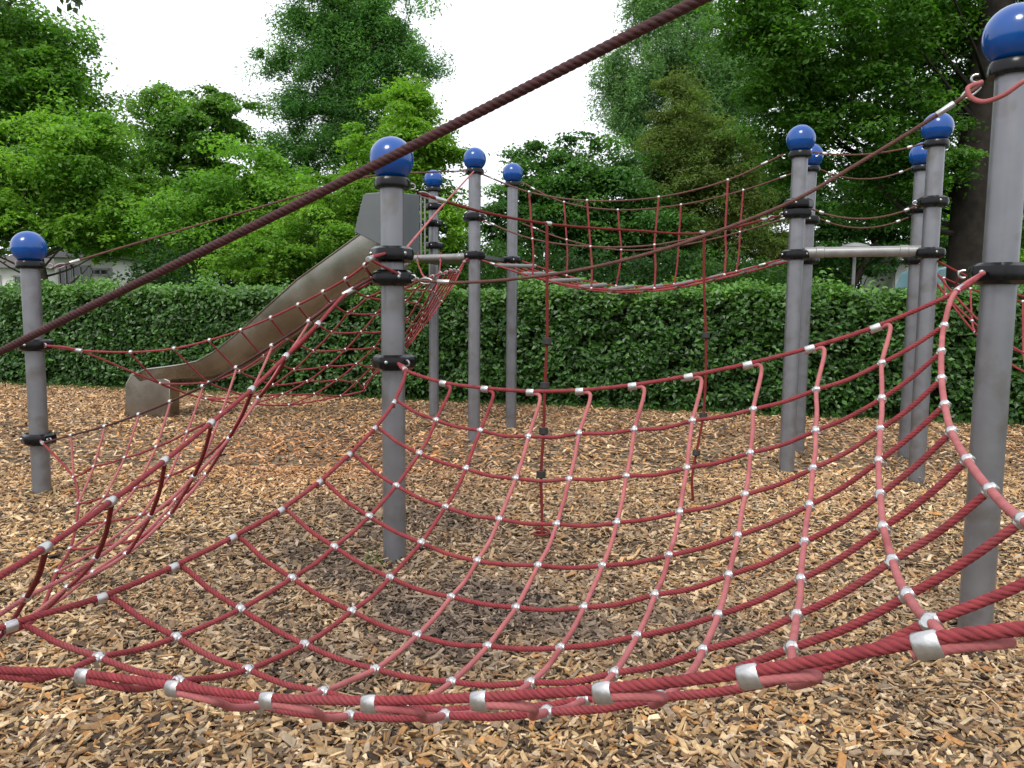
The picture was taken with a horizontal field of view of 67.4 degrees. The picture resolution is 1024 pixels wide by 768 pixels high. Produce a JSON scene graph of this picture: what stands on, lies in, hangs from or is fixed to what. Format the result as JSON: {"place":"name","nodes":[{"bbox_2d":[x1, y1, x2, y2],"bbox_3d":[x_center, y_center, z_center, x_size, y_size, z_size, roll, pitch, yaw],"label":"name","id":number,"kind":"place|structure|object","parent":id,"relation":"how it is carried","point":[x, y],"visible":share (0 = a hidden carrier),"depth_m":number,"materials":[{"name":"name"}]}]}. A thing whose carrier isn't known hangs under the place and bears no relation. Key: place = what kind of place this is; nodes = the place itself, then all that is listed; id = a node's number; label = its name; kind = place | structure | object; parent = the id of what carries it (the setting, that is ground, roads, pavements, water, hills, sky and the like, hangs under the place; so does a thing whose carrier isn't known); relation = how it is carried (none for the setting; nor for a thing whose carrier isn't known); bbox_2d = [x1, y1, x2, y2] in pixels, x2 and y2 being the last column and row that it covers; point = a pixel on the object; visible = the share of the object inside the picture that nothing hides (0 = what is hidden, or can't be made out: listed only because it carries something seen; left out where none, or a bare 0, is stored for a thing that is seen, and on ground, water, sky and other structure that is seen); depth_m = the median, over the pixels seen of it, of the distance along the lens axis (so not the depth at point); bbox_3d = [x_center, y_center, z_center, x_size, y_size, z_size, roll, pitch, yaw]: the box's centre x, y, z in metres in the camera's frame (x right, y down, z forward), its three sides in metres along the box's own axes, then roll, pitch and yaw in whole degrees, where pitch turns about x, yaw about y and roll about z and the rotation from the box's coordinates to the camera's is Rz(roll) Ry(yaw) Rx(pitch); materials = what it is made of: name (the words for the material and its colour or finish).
{"place":"outdoors","nodes":[
{"label":"outdoors","id":0,"kind":"place"},
{"bbox_2d":[0,0,85,14],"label":"leafy twig","id":1,"kind":"object","parent":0,"point":[78,3],"visible":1,"depth_m":5.00,"materials":[{"name":"green plant"}]},
{"bbox_2d":[0,0,964,286],"label":"sky","id":2,"kind":"structure","parent":0,"point":[502,45],"materials":[{"name":"white"}]},
{"bbox_2d":[0,381,1022,425],"bbox_3d":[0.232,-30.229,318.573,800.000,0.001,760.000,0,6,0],"label":"ground","id":3,"kind":"structure","parent":0,"point":[557,405],"depth_m":12.24,"materials":[{"name":"brown wood"}]},
{"bbox_2d":[0,256,54,287],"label":"white house","id":4,"kind":"structure","parent":3,"relation":"on","point":[6,273],"depth_m":43.65,"materials":[{"name":"grey paint"}]},
{"bbox_2d":[13,275,20,286],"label":"window frame","id":5,"kind":"structure","parent":4,"relation":"in","point":[15,277],"depth_m":43.62,"materials":[{"name":"grey"}]},
{"bbox_2d":[0,0,156,259],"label":"broadleaf tree","id":6,"kind":"object","parent":3,"relation":"on","point":[40,65],"visible":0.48,"depth_m":27.91,"materials":[{"name":"green plant"}]},
{"bbox_2d":[0,95,170,286],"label":"broadleaf tree","id":7,"kind":"object","parent":3,"relation":"on","point":[76,204],"visible":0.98,"depth_m":20.93,"materials":[{"name":"green plant"}]},
{"bbox_2d":[46,245,172,286],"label":"white house","id":8,"kind":"structure","parent":3,"relation":"on","point":[101,271],"depth_m":33.67,"materials":[{"name":"grey"}]},
{"bbox_2d":[57,264,73,285],"bbox_3d":[-19.562,-4.569,33.698,0.680,1.380,0.080,0,6,0],"label":"window frame","id":9,"kind":"structure","parent":8,"relation":"in","point":[63,278],"depth_m":33.67,"materials":[{"name":"grey"}]},
{"bbox_2d":[69,265,90,284],"bbox_3d":[-18.923,-4.415,33.713,0.880,1.580,0.080,0,6,0],"label":"window frame","id":10,"kind":"structure","parent":8,"relation":"in","point":[78,270],"depth_m":33.66,"materials":[{"name":"grey"}]},
{"bbox_2d":[90,268,110,275],"bbox_3d":[-18.024,-4.906,33.663,0.880,0.330,0.080,0,6,0],"label":"window frame","id":11,"kind":"structure","parent":8,"relation":"in","point":[93,271],"depth_m":33.64,"materials":[{"name":"grey"}]},
{"bbox_2d":[125,246,192,286],"bbox_3d":[-9.625,-2.169,20.894,2.255,3.130,1.175,0,6,0],"label":"shrub","id":12,"kind":"object","parent":3,"relation":"on","point":[135,267],"depth_m":20.70,"materials":[{"name":"green plant"}]},
{"bbox_2d":[94,77,288,286],"bbox_3d":[-10.995,-5.777,26.703,6.878,9.374,5.296,-4,7,-39],"label":"broadleaf tree","id":13,"kind":"object","parent":3,"relation":"on","point":[173,113],"visible":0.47,"depth_m":25.64,"materials":[{"name":"green plant"}]},
{"bbox_2d":[104,225,293,298],"bbox_3d":[-7.547,-2.144,18.924,4.873,3.514,2.574,0,6,0],"label":"shrub","id":14,"kind":"object","parent":3,"relation":"on","point":[180,270],"visible":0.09,"depth_m":18.47,"materials":[{"name":"green plant"}]},
{"bbox_2d":[114,114,331,284],"bbox_3d":[-6.718,-3.517,19.788,6.222,6.173,4.076,0,6,0],"label":"broadleaf tree","id":15,"kind":"object","parent":3,"relation":"on","point":[212,201],"visible":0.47,"depth_m":19.04,"materials":[{"name":"green plant"}]},
{"bbox_2d":[188,174,375,289],"bbox_3d":[-4.939,-2.511,18.148,4.712,4.634,3.984,0,6,0],"label":"young tree","id":16,"kind":"object","parent":3,"relation":"on","point":[279,257],"visible":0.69,"depth_m":17.20,"materials":[{"name":"green plant"}]},
{"bbox_2d":[230,0,459,230],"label":"conifer tree","id":17,"kind":"object","parent":3,"relation":"on","point":[363,43],"visible":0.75,"depth_m":27.31,"materials":[{"name":"green plant"}]},
{"bbox_2d":[253,68,489,300],"bbox_3d":[-3.416,-3.927,18.662,5.773,7.269,3.436,0,6,0],"label":"young tree","id":18,"kind":"object","parent":3,"relation":"on","point":[410,99],"visible":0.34,"depth_m":18.20,"materials":[{"name":"green plant"}]},
{"bbox_2d":[408,226,536,302],"bbox_3d":[-1.284,-2.202,18.877,4.063,3.732,2.142,0,6,0],"label":"shrub","id":19,"kind":"object","parent":3,"relation":"on","point":[495,274],"visible":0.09,"depth_m":18.48,"materials":[{"name":"green plant"}]},
{"bbox_2d":[0,267,1023,424],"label":"beech hedge","id":20,"kind":"object","parent":3,"relation":"on","point":[599,339],"visible":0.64,"depth_m":11.70,"materials":[{"name":"green plant"}]},
{"bbox_2d":[1,190,1023,301],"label":"distant wood","id":21,"kind":"object","parent":3,"relation":"on","point":[833,268],"depth_m":59.07,"materials":[{"name":"green plant"}]},
{"bbox_2d":[486,231,642,289],"bbox_3d":[1.451,-2.174,19.871,4.856,3.525,2.694,0,6,0],"label":"shrub","id":22,"kind":"object","parent":3,"relation":"on","point":[561,262],"visible":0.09,"depth_m":19.54,"materials":[{"name":"green plant"}]},
{"bbox_2d":[481,121,739,284],"bbox_3d":[2.500,-4.122,22.864,8.000,7.086,4.422,0,6,0],"label":"broadleaf tree","id":23,"kind":"object","parent":3,"relation":"on","point":[585,178],"visible":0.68,"depth_m":21.91,"materials":[{"name":"green plant"}]},
{"bbox_2d":[587,234,739,300],"bbox_3d":[3.876,-2.275,20.887,4.968,3.563,2.886,0,6,0],"label":"shrub","id":24,"kind":"object","parent":3,"relation":"on","point":[649,266],"visible":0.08,"depth_m":20.51,"materials":[{"name":"green plant"}]},
{"bbox_2d":[581,0,834,279],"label":"weeping birch","id":25,"kind":"object","parent":3,"relation":"on","point":[623,83],"visible":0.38,"depth_m":30.16,"materials":[{"name":"green plant"}]},
{"bbox_2d":[620,58,815,283],"bbox_3d":[6.152,-5.061,23.698,6.435,8.733,4.753,0,6,0],"label":"conifer tree","id":26,"kind":"object","parent":3,"relation":"on","point":[696,161],"visible":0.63,"depth_m":22.66,"materials":[{"name":"green plant"}]},
{"bbox_2d":[679,243,815,301],"bbox_3d":[6.286,-2.007,19.929,4.408,3.253,2.486,0,6,0],"label":"shrub","id":27,"kind":"object","parent":3,"relation":"on","point":[765,273],"visible":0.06,"depth_m":19.60,"materials":[{"name":"green plant"}]},
{"bbox_2d":[749,137,950,291],"bbox_3d":[11.583,-4.799,26.552,8.899,7.747,5.829,0,6,0],"label":"broadleaf tree","id":28,"kind":"object","parent":3,"relation":"on","point":[824,232],"visible":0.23,"depth_m":25.78,"materials":[{"name":"green plant"}]},
{"bbox_2d":[684,0,1023,289],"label":"oak tree","id":29,"kind":"object","parent":3,"relation":"on","point":[900,44],"visible":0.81,"depth_m":14.02,"materials":[{"name":"green plant"}]},
{"bbox_2d":[861,257,908,295],"bbox_3d":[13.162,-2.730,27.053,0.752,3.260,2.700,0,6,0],"label":"van","id":30,"kind":"object","parent":3,"relation":"on","point":[891,282],"visible":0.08,"depth_m":26.30,"materials":[{"name":"white metal"}]},
{"bbox_2d":[895,266,1018,292],"bbox_3d":[12.691,-1.685,19.871,4.780,2.600,1.960,0,6,0],"label":"parked van","id":31,"kind":"object","parent":3,"relation":"on","point":[902,282],"visible":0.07,"depth_m":20.23,"materials":[{"name":"teal paint"}]},
{"bbox_2d":[904,197,1023,261],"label":"broadleaf tree","id":32,"kind":"object","parent":3,"relation":"on","point":[1021,257],"visible":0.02,"depth_m":38.31,"materials":[{"name":"green plant"}]},
{"bbox_2d":[0,381,1023,767],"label":"wood chip ground","id":33,"kind":"structure","parent":0,"point":[124,439],"depth_m":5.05,"materials":[{"name":"brown wood"}]},
{"bbox_2d":[10,231,56,497],"bbox_3d":[-3.675,-0.042,5.937,0.268,2.248,0.258,0,6,0],"label":"climbing post","id":34,"kind":"object","parent":33,"relation":"on","point":[29,250],"visible":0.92,"depth_m":5.87,"materials":[{"name":"grey metal"}]},
{"bbox_2d":[0,277,372,640],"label":"climbing net","id":35,"kind":"object","parent":34,"relation":"attached to","point":[43,549],"visible":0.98,"depth_m":3.47,"materials":[{"name":"red fabric"}]},
{"bbox_2d":[125,192,425,417],"bbox_3d":[-3.103,-0.923,10.060,4.174,2.992,0.625,1,6,10],"label":"slide","id":36,"kind":"object","parent":33,"relation":"on","point":[330,270],"visible":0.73,"depth_m":9.78,"materials":[{"name":"silver metal"}]},
{"bbox_2d":[369,136,416,566],"bbox_3d":[-0.677,-0.061,4.393,0.282,2.638,0.255,0,6,0],"label":"climbing post","id":37,"kind":"object","parent":33,"relation":"on","point":[392,182],"visible":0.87,"depth_m":4.31,"materials":[{"name":"grey metal"}]},
{"bbox_2d":[416,191,775,234],"bbox_3d":[0.849,-1.208,5.476,3.534,0.266,0.029,-4,7,-38],"label":"tension rope","id":38,"kind":"object","parent":37,"relation":"attached to","point":[423,194],"visible":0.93,"depth_m":5.07,"materials":[{"name":"fabric"}]},
{"bbox_2d":[532,225,551,536],"bbox_3d":[0.204,-0.019,4.963,0.131,2.013,0.298,0,6,0],"label":"knotted rope","id":39,"kind":"object","parent":38,"relation":"hanging from","point":[543,429],"visible":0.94,"depth_m":4.99,"materials":[{"name":"red fabric"}]},
{"bbox_2d":[691,238,709,499],"bbox_3d":[1.480,-0.126,5.964,0.095,2.050,0.266,3,6,21],"label":"knotted rope","id":40,"kind":"object","parent":38,"relation":"hanging from","point":[705,336],"visible":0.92,"depth_m":5.98,"materials":[{"name":"red fabric"}]},
{"bbox_2d":[424,170,443,416],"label":"climbing post","id":41,"kind":"object","parent":33,"relation":"on","point":[433,183],"visible":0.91,"depth_m":10.24,"materials":[{"name":"grey metal"}]},
{"bbox_2d":[463,147,486,442],"bbox_3d":[-0.411,-0.849,8.431,0.267,3.408,0.259,0,6,0],"label":"climbing post","id":42,"kind":"object","parent":33,"relation":"on","point":[474,159],"visible":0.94,"depth_m":8.34,"materials":[{"name":"grey metal"}]},
{"bbox_2d":[44,252,469,405],"bbox_3d":[-1.092,-0.514,6.553,3.392,1.522,3.910,4,7,33],"label":"climbing net","id":43,"kind":"object","parent":42,"relation":"attached to","point":[371,258],"visible":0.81,"depth_m":5.96,"materials":[{"name":"fabric"}]},
{"bbox_2d":[53,169,467,268],"bbox_3d":[-2.011,-1.596,7.089,3.916,1.199,0.026,-4,7,-38],"label":"tension rope","id":44,"kind":"object","parent":42,"relation":"attached to","point":[62,265],"visible":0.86,"depth_m":6.58,"materials":[{"name":"fabric"}]},
{"bbox_2d":[407,171,473,246],"bbox_3d":[-0.531,-1.537,6.424,0.016,1.160,3.818,1,6,4],"label":"tension rope","id":45,"kind":"object","parent":42,"relation":"attached to","point":[430,219],"visible":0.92,"depth_m":5.73,"materials":[{"name":"red fabric"}]},
{"bbox_2d":[418,253,503,264],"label":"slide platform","id":46,"kind":"structure","parent":42,"relation":"attached to","point":[486,258],"depth_m":9.34,"materials":[{"name":"grey metal"}]},
{"bbox_2d":[479,154,790,292],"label":"rope bridge","id":47,"kind":"structure","parent":42,"relation":"attached to","point":[600,287],"depth_m":7.97,"materials":[{"name":"fabric"}]},
{"bbox_2d":[0,379,1023,568],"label":"grass tufts","id":48,"kind":"object","parent":33,"relation":"on","point":[356,396],"visible":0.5,"depth_m":11.58,"materials":[{"name":"green plant"}]},
{"bbox_2d":[503,163,523,428],"bbox_3d":[0.005,-0.953,9.407,0.261,3.428,0.256,0,6,0],"label":"climbing post","id":49,"kind":"object","parent":33,"relation":"on","point":[512,174],"visible":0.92,"depth_m":9.34,"materials":[{"name":"grey metal"}]},
{"bbox_2d":[779,124,818,476],"bbox_3d":[2.504,-0.612,6.841,0.253,3.298,0.263,-2,6,-26],"label":"climbing post","id":50,"kind":"object","parent":33,"relation":"on","point":[800,141],"visible":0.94,"depth_m":6.76,"materials":[{"name":"grey metal"}]},
{"bbox_2d":[804,245,920,257],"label":"steel beam","id":51,"kind":"structure","parent":50,"relation":"attached to","point":[872,251],"depth_m":6.58,"materials":[{"name":"silver metal"}]},
{"bbox_2d":[795,144,823,454],"bbox_3d":[2.991,-0.741,7.866,0.256,3.358,0.258,0,6,0],"label":"climbing post","id":52,"kind":"object","parent":33,"relation":"on","point":[814,169],"visible":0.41,"depth_m":7.79,"materials":[{"name":"grey metal"}]},
{"bbox_2d":[897,142,926,458],"bbox_3d":[4.037,-0.714,7.725,0.248,3.348,0.264,0,6,0],"label":"climbing post","id":53,"kind":"object","parent":33,"relation":"on","point":[917,156],"visible":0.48,"depth_m":7.66,"materials":[{"name":"grey metal"}]},
{"bbox_2d":[907,113,954,483],"bbox_3d":[3.509,-0.586,6.503,0.256,3.328,0.246,-2,6,-19],"label":"climbing post","id":54,"kind":"object","parent":33,"relation":"on","point":[936,133],"visible":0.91,"depth_m":6.41,"materials":[{"name":"grey metal"}]},
{"bbox_2d":[811,143,922,228],"bbox_3d":[3.277,-1.785,7.161,0.859,0.634,1.406,3,6,23],"label":"rope railing","id":55,"kind":"object","parent":54,"relation":"attached to","point":[899,172],"visible":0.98,"depth_m":6.66,"materials":[{"name":"fabric"}]},
{"bbox_2d":[918,260,1023,371],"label":"climbing net","id":56,"kind":"object","parent":54,"relation":"attached to","point":[954,305],"visible":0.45,"depth_m":6.76,"materials":[{"name":"red fabric"}]},
{"bbox_2d":[957,2,1023,659],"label":"climbing post","id":57,"kind":"object","parent":33,"relation":"on","point":[1001,265],"visible":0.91,"depth_m":3.18,"materials":[{"name":"grey metal"}]},
{"bbox_2d":[0,271,1023,723],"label":"climbing net","id":58,"kind":"object","parent":57,"relation":"attached to","point":[926,637],"visible":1,"depth_m":2.09,"materials":[{"name":"fabric"}]},
{"bbox_2d":[417,83,983,284],"bbox_3d":[0.716,-0.902,3.731,2.679,0.823,0.026,3,6,22],"label":"tension rope","id":59,"kind":"object","parent":57,"relation":"attached to","point":[952,104],"visible":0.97,"depth_m":3.60,"materials":[{"name":"fabric"}]},
{"bbox_2d":[965,79,1023,103],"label":"rope loop","id":60,"kind":"object","parent":57,"relation":"hanging from","point":[970,96],"visible":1,"depth_m":2.94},
{"bbox_2d":[840,242,868,289],"bbox_3d":[9.685,-2.258,21.877,0.860,3.496,0.860,0,6,0],"label":"street lamp","id":61,"kind":"object","parent":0,"point":[855,244],"visible":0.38,"depth_m":21.72,"materials":[{"name":"grey metal"}]},
{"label":"climbing post","id":62,"kind":"object","parent":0,"visible":0},
{"bbox_2d":[413,253,464,260],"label":"steel beam","id":63,"kind":"structure","parent":62,"relation":"attached to","point":[456,256],"depth_m":8.54,"materials":[{"name":"silver metal"}]},
{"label":"climbing post","id":64,"kind":"object","parent":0,"visible":0},
{"bbox_2d":[0,0,712,355],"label":"tension rope","id":65,"kind":"object","parent":64,"relation":"attached to","point":[596,52],"visible":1,"depth_m":1.51,"materials":[{"name":"brown fabric"}]}
]}

